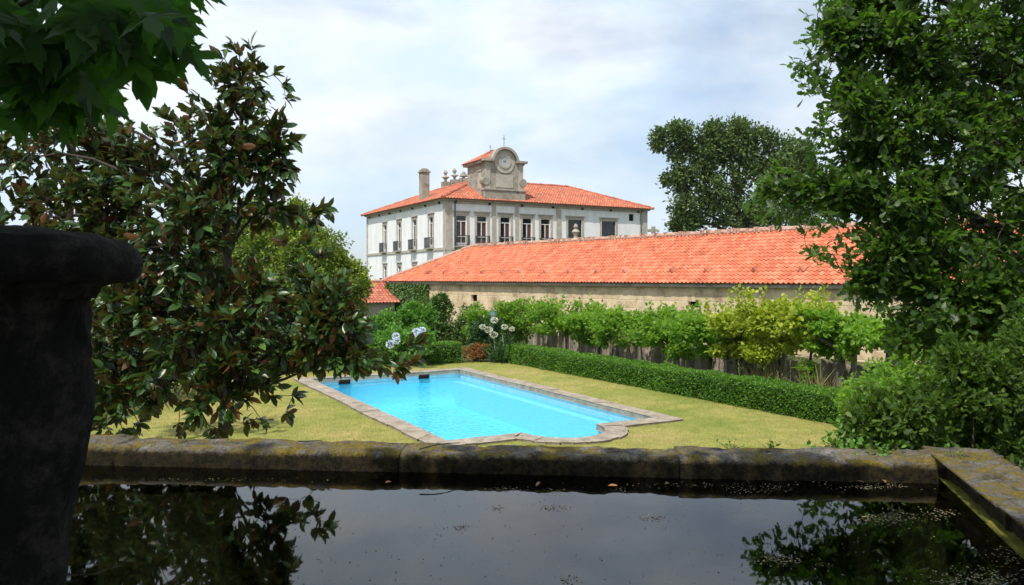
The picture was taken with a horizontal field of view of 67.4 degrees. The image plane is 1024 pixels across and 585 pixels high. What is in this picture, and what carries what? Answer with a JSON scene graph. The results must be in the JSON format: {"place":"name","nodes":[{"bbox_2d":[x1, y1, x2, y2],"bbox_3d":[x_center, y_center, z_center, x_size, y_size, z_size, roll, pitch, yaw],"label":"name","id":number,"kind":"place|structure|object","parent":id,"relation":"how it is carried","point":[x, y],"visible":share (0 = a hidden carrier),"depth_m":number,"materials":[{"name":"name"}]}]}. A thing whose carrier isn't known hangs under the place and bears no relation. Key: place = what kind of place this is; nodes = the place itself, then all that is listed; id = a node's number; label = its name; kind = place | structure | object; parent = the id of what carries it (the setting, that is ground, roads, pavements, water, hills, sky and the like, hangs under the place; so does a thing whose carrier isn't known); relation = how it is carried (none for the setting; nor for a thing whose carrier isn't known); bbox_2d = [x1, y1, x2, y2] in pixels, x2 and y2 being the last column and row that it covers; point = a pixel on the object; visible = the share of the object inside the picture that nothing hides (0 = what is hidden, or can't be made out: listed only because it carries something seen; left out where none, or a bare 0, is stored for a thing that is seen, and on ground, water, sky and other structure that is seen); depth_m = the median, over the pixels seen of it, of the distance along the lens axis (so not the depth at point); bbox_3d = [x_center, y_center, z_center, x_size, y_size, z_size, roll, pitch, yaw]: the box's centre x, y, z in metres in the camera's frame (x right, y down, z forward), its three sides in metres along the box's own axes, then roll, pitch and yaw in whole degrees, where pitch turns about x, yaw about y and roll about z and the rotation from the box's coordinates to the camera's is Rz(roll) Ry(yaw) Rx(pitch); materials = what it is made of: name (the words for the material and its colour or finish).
{"place":"outdoors","nodes":[
{"label":"outdoors","id":0,"kind":"place"},
{"bbox_2d":[0,0,1023,265],"label":"sky","id":1,"kind":"structure","parent":0,"point":[388,91],"materials":[{"name":"white"}]},
{"bbox_2d":[91,281,1012,423],"bbox_3d":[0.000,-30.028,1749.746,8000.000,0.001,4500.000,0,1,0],"label":"ground","id":2,"kind":"structure","parent":0,"point":[795,358],"depth_m":30.68,"materials":[{"name":"brown soil"}]},
{"bbox_2d":[124,192,375,337],"bbox_3d":[-13.053,-0.848,36.933,13.365,8.324,7.163,0,1,0],"label":"tree","id":3,"kind":"object","parent":2,"relation":"on","point":[277,257],"visible":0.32,"depth_m":36.27,"materials":[{"name":"green plant"}]},
{"bbox_2d":[255,306,387,339],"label":"border shrub","id":4,"kind":"object","parent":2,"relation":"on","point":[372,330],"visible":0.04,"depth_m":31.21,"materials":[{"name":"green plant"}]},
{"bbox_2d":[309,279,399,322],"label":"outbuilding","id":5,"kind":"structure","parent":2,"relation":"on","point":[381,297],"depth_m":56.30,"materials":[{"name":"tile"}]},
{"bbox_2d":[368,299,440,338],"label":"leafy bush","id":6,"kind":"object","parent":2,"relation":"on","point":[409,313],"visible":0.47,"depth_m":32.75,"materials":[{"name":"green plant"}]},
{"bbox_2d":[417,291,473,344],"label":"conical bush","id":7,"kind":"object","parent":2,"relation":"on","point":[442,323],"visible":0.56,"depth_m":37.84,"materials":[{"name":"green plant"}]},
{"bbox_2d":[461,342,490,361],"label":"russet shrub","id":8,"kind":"object","parent":2,"relation":"on","point":[478,350],"visible":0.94,"depth_m":30.11,"materials":[{"name":"brown plant"}]},
{"bbox_2d":[293,367,682,445],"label":"swimming pool","id":9,"kind":"structure","parent":2,"relation":"in","point":[465,406],"depth_m":22.07,"materials":[{"name":"liquid"}]},
{"bbox_2d":[465,315,516,358],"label":"white flowered bush","id":10,"kind":"object","parent":2,"relation":"on","point":[483,331],"visible":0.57,"depth_m":31.35,"materials":[{"name":"green plant"}]},
{"bbox_2d":[488,309,497,357],"bbox_3d":[-0.773,1.717,31.238,0.380,2.076,0.329,0,1,0],"label":"garden lamp","id":11,"kind":"object","parent":2,"relation":"on","point":[492,313],"visible":0.61,"depth_m":31.21,"materials":[{"name":"green metal"}]},
{"bbox_2d":[459,296,541,342],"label":"flowering shrub","id":12,"kind":"object","parent":2,"relation":"on","point":[512,308],"visible":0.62,"depth_m":33.80,"materials":[{"name":"green plant"}]},
{"bbox_2d":[477,331,525,363],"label":"strap leaf plant","id":13,"kind":"object","parent":2,"relation":"on","point":[497,353],"visible":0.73,"depth_m":29.81,"materials":[{"name":"green plant"}]},
{"bbox_2d":[360,138,654,281],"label":"mansion","id":14,"kind":"structure","parent":2,"relation":"on","point":[494,196],"depth_m":77.42,"materials":[{"name":"paint"}]},
{"bbox_2d":[379,221,387,252],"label":"window","id":15,"kind":"structure","parent":14,"relation":"in","point":[382,246],"depth_m":86.59,"materials":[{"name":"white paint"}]},
{"bbox_2d":[379,263,387,281],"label":"window","id":16,"kind":"structure","parent":14,"relation":"in","point":[384,264],"depth_m":86.90,"materials":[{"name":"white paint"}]},
{"bbox_2d":[392,218,401,251],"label":"window","id":17,"kind":"structure","parent":14,"relation":"in","point":[399,241],"depth_m":82.50,"materials":[{"name":"white paint"}]},
{"bbox_2d":[395,262,401,272],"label":"window","id":18,"kind":"structure","parent":14,"relation":"in","point":[399,264],"depth_m":82.61,"materials":[{"name":"white paint"}]},
{"bbox_2d":[407,215,417,250],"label":"window","id":19,"kind":"structure","parent":14,"relation":"in","point":[413,222],"depth_m":78.70,"materials":[{"name":"white paint"}]},
{"bbox_2d":[423,212,434,248],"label":"window","id":20,"kind":"structure","parent":14,"relation":"in","point":[426,240],"depth_m":74.92,"materials":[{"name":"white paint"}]},
{"bbox_2d":[453,210,470,246],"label":"window","id":21,"kind":"structure","parent":14,"relation":"in","point":[462,240],"depth_m":72.82,"materials":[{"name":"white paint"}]},
{"bbox_2d":[474,211,490,243],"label":"window","id":22,"kind":"structure","parent":14,"relation":"in","point":[481,222],"depth_m":73.86,"materials":[{"name":"white paint"}]},
{"bbox_2d":[497,212,513,242],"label":"window","id":23,"kind":"structure","parent":14,"relation":"in","point":[505,220],"depth_m":75.10,"materials":[{"name":"white paint"}]},
{"bbox_2d":[519,213,535,240],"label":"window","id":24,"kind":"structure","parent":14,"relation":"in","point":[527,224],"depth_m":76.28,"materials":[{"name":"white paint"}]},
{"bbox_2d":[538,214,553,239],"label":"window","id":25,"kind":"structure","parent":14,"relation":"in","point":[545,225],"depth_m":77.37,"materials":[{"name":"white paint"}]},
{"bbox_2d":[565,216,584,238],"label":"window","id":26,"kind":"structure","parent":14,"relation":"in","point":[572,220],"depth_m":78.99,"materials":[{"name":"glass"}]},
{"bbox_2d":[599,217,618,236],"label":"window","id":27,"kind":"structure","parent":14,"relation":"in","point":[606,228],"depth_m":81.02,"materials":[{"name":"glass"}]},
{"bbox_2d":[495,296,562,343],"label":"vine","id":28,"kind":"object","parent":2,"relation":"on","point":[526,338],"visible":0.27,"depth_m":34.28,"materials":[{"name":"green plant"}]},
{"bbox_2d":[65,434,1023,584],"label":"water tank","id":29,"kind":"object","parent":2,"relation":"on","point":[140,517],"visible":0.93,"depth_m":4.18,"materials":[{"name":"stone"}]},
{"bbox_2d":[0,225,142,584],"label":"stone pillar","id":30,"kind":"structure","parent":29,"relation":"on","point":[53,282],"depth_m":1.67,"materials":[{"name":"black stone"}]},
{"bbox_2d":[419,442,459,448],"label":"twig","id":31,"kind":"object","parent":29,"relation":"on","point":[435,445],"visible":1,"depth_m":5.20,"materials":[{"name":"brown plant"}]},
{"bbox_2d":[96,478,1023,584],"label":"pond scum","id":32,"kind":"object","parent":29,"relation":"on","point":[1003,578],"visible":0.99,"depth_m":3.65,"materials":[{"name":"green plant"}]},
{"bbox_2d":[716,439,745,448],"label":"rim weed","id":33,"kind":"object","parent":29,"relation":"on","point":[733,445],"visible":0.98,"depth_m":5.30,"materials":[{"name":"green plant"}]},
{"bbox_2d":[758,439,780,447],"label":"rim weed","id":34,"kind":"object","parent":29,"relation":"on","point":[770,445],"visible":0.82,"depth_m":5.27,"materials":[{"name":"green plant"}]},
{"bbox_2d":[803,418,879,448],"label":"rim weed","id":35,"kind":"object","parent":29,"relation":"on","point":[848,440],"visible":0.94,"depth_m":5.30,"materials":[{"name":"green plant"}]},
{"bbox_2d":[854,436,906,455],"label":"rim weed","id":36,"kind":"object","parent":29,"relation":"on","point":[880,449],"visible":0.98,"depth_m":5.07,"materials":[{"name":"green plant"}]},
{"bbox_2d":[938,443,970,463],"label":"rim weed","id":37,"kind":"object","parent":29,"relation":"on","point":[948,444],"visible":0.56,"depth_m":4.91,"materials":[{"name":"green plant"}]},
{"bbox_2d":[521,293,612,348],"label":"vine","id":38,"kind":"object","parent":2,"relation":"on","point":[547,309],"visible":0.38,"depth_m":31.79,"materials":[{"name":"green plant"}]},
{"bbox_2d":[557,303,628,353],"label":"vine","id":39,"kind":"object","parent":2,"relation":"on","point":[574,321],"visible":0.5,"depth_m":29.37,"materials":[{"name":"green plant"}]},
{"bbox_2d":[583,301,692,359],"bbox_3d":[4.507,1.577,27.731,3.922,2.601,1.628,0,1,0],"label":"vine","id":40,"kind":"object","parent":2,"relation":"on","point":[614,321],"visible":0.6,"depth_m":27.52,"materials":[{"name":"green plant"}]},
{"bbox_2d":[620,297,713,363],"bbox_3d":[5.270,1.524,25.818,3.319,2.776,1.822,0,1,0],"label":"vine","id":41,"kind":"object","parent":2,"relation":"on","point":[654,335],"visible":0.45,"depth_m":25.70,"materials":[{"name":"green plant"}]},
{"bbox_2d":[537,315,856,389],"bbox_3d":[5.102,1.956,27.268,0.120,1.850,16.300,-1,1,-29],"label":"vine trellis","id":42,"kind":"object","parent":2,"relation":"on","point":[784,364],"visible":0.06,"depth_m":24.19,"materials":[{"name":"wood"}]},
{"bbox_2d":[662,301,748,369],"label":"vine","id":43,"kind":"object","parent":42,"relation":"attached to","point":[698,330],"visible":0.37,"depth_m":24.19,"materials":[{"name":"green plant"}]},
{"bbox_2d":[382,213,1023,364],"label":"barn","id":44,"kind":"structure","parent":2,"relation":"on","point":[680,268],"depth_m":40.21,"materials":[{"name":"tile"}]},
{"bbox_2d":[384,282,428,322],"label":"ivy","id":45,"kind":"object","parent":44,"relation":"attached to","point":[400,291],"visible":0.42,"depth_m":55.65,"materials":[{"name":"green plant"}]},
{"bbox_2d":[888,313,904,364],"bbox_3d":[14.769,1.819,29.192,0.040,2.070,0.920,-1,1,-39],"label":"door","id":46,"kind":"structure","parent":44,"relation":"in","point":[893,314],"depth_m":29.38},
{"bbox_2d":[528,329,942,394],"bbox_3d":[6.037,2.283,27.496,0.170,1.087,21.620,-1,1,-29],"label":"slate fence","id":47,"kind":"object","parent":2,"relation":"on","point":[653,355],"visible":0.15,"depth_m":26.89,"materials":[{"name":"grey stone"}]},
{"bbox_2d":[703,304,779,373],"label":"vine","id":48,"kind":"object","parent":2,"relation":"on","point":[722,321],"visible":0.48,"depth_m":23.00,"materials":[{"name":"green plant"}]},
{"bbox_2d":[646,113,850,232],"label":"oak tree","id":49,"kind":"object","parent":2,"relation":"on","point":[738,142],"visible":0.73,"depth_m":63.06,"materials":[{"name":"green plant"}]},
{"bbox_2d":[723,359,781,381],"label":"strap leaf plant","id":50,"kind":"object","parent":2,"relation":"on","point":[745,371],"visible":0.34,"depth_m":22.71,"materials":[{"name":"plant"}]},
{"bbox_2d":[707,349,806,375],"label":"climbing bush","id":51,"kind":"object","parent":2,"relation":"on","point":[736,360],"visible":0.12,"depth_m":24.06,"materials":[{"name":"green plant"}]},
{"bbox_2d":[747,360,795,382],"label":"strap leaf plant","id":52,"kind":"object","parent":2,"relation":"on","point":[771,375],"visible":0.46,"depth_m":21.94,"materials":[{"name":"plant"}]},
{"bbox_2d":[725,283,830,378],"bbox_3d":[7.677,1.354,22.016,3.155,3.256,1.592,0,1,0],"label":"vine","id":53,"kind":"object","parent":2,"relation":"on","point":[763,318],"visible":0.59,"depth_m":21.82,"materials":[{"name":"green plant"}]},
{"bbox_2d":[791,357,818,384],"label":"young shrub","id":54,"kind":"object","parent":2,"relation":"on","point":[810,370],"visible":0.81,"depth_m":20.47,"materials":[{"name":"green plant"}]},
{"bbox_2d":[776,292,842,367],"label":"vine","id":55,"kind":"object","parent":2,"relation":"on","point":[789,326],"visible":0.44,"depth_m":20.70,"materials":[{"name":"green plant"}]},
{"bbox_2d":[785,360,845,386],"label":"strap leaf plant","id":56,"kind":"object","parent":2,"relation":"on","point":[818,382],"visible":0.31,"depth_m":20.19,"materials":[{"name":"plant"}]},
{"bbox_2d":[795,303,884,387],"bbox_3d":[8.784,1.640,20.112,2.509,2.774,1.636,1,1,30],"label":"vine","id":57,"kind":"object","parent":2,"relation":"on","point":[830,325],"visible":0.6,"depth_m":20.11,"materials":[{"name":"green plant"}]},
{"bbox_2d":[843,314,925,386],"bbox_3d":[9.458,1.774,19.156,2.423,2.540,1.824,0,1,0],"label":"vine","id":58,"kind":"object","parent":2,"relation":"on","point":[865,335],"visible":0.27,"depth_m":18.83,"materials":[{"name":"green plant"}]},
{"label":"terrace","id":59,"kind":"structure","parent":2,"relation":"on","visible":0},
{"bbox_2d":[0,0,227,153],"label":"maple tree","id":60,"kind":"object","parent":59,"relation":"on","point":[68,68],"visible":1,"depth_m":2.01,"materials":[{"name":"green plant"}]},
{"bbox_2d":[91,362,1023,469],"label":"lawn","id":61,"kind":"structure","parent":0,"point":[518,372],"depth_m":17.63,"materials":[{"name":"green plant"}]},
{"bbox_2d":[0,89,120,218],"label":"slender tree","id":62,"kind":"object","parent":61,"relation":"on","point":[6,133],"depth_m":13.37,"materials":[{"name":"green plant"}]},
{"bbox_2d":[91,257,201,398],"bbox_3d":[-10.723,1.017,20.891,6.128,4.584,3.524,0,1,0],"label":"border shrub","id":63,"kind":"object","parent":61,"relation":"on","point":[119,368],"visible":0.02,"depth_m":20.79,"materials":[{"name":"green plant"}]},
{"bbox_2d":[0,31,431,438],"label":"magnolia tree","id":64,"kind":"object","parent":61,"relation":"on","point":[191,199],"visible":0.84,"depth_m":10.74,"materials":[{"name":"green plant"}]},
{"bbox_2d":[237,322,311,372],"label":"border shrub","id":65,"kind":"object","parent":61,"relation":"on","point":[243,332],"visible":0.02,"depth_m":27.03,"materials":[{"name":"green plant"}]},
{"bbox_2d":[154,340,463,379],"bbox_3d":[-6.950,2.356,27.445,11.203,0.954,1.082,-1,1,-29],"label":"clipped hedge","id":66,"kind":"object","parent":61,"relation":"on","point":[450,352],"visible":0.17,"depth_m":29.32,"materials":[{"name":"green plant"}]},
{"bbox_2d":[367,319,439,357],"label":"hydrangea","id":67,"kind":"object","parent":61,"relation":"on","point":[397,337],"visible":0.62,"depth_m":28.45,"materials":[{"name":"green plant"}]},
{"bbox_2d":[503,343,1021,455],"bbox_3d":[5.090,2.511,21.649,1.092,0.857,19.832,-1,1,-30],"label":"clipped hedge","id":68,"kind":"object","parent":61,"relation":"on","point":[815,403],"visible":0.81,"depth_m":21.11,"materials":[{"name":"green plant"}]},
{"bbox_2d":[742,0,1023,364],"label":"oak tree","id":69,"kind":"object","parent":61,"relation":"on","point":[920,253],"visible":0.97,"depth_m":9.61,"materials":[{"name":"green plant"}]},
{"bbox_2d":[824,312,1023,469],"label":"evergreen shrub","id":70,"kind":"object","parent":61,"relation":"on","point":[910,418],"visible":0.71,"depth_m":7.26,"materials":[{"name":"green plant"}]},
{"bbox_2d":[833,342,1022,433],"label":"evergreen shrub","id":71,"kind":"object","parent":61,"relation":"on","point":[845,392],"visible":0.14,"depth_m":14.58,"materials":[{"name":"green plant"}]},
{"bbox_2d":[572,224,579,237],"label":"stone finial","id":72,"kind":"object","parent":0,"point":[575,231],"visible":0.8,"depth_m":59.77,"materials":[{"name":"stone"}]},
{"bbox_2d":[647,226,659,233],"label":"stone cross","id":73,"kind":"object","parent":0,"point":[652,230],"visible":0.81,"depth_m":61.80,"materials":[{"name":"stone"}]}
]}

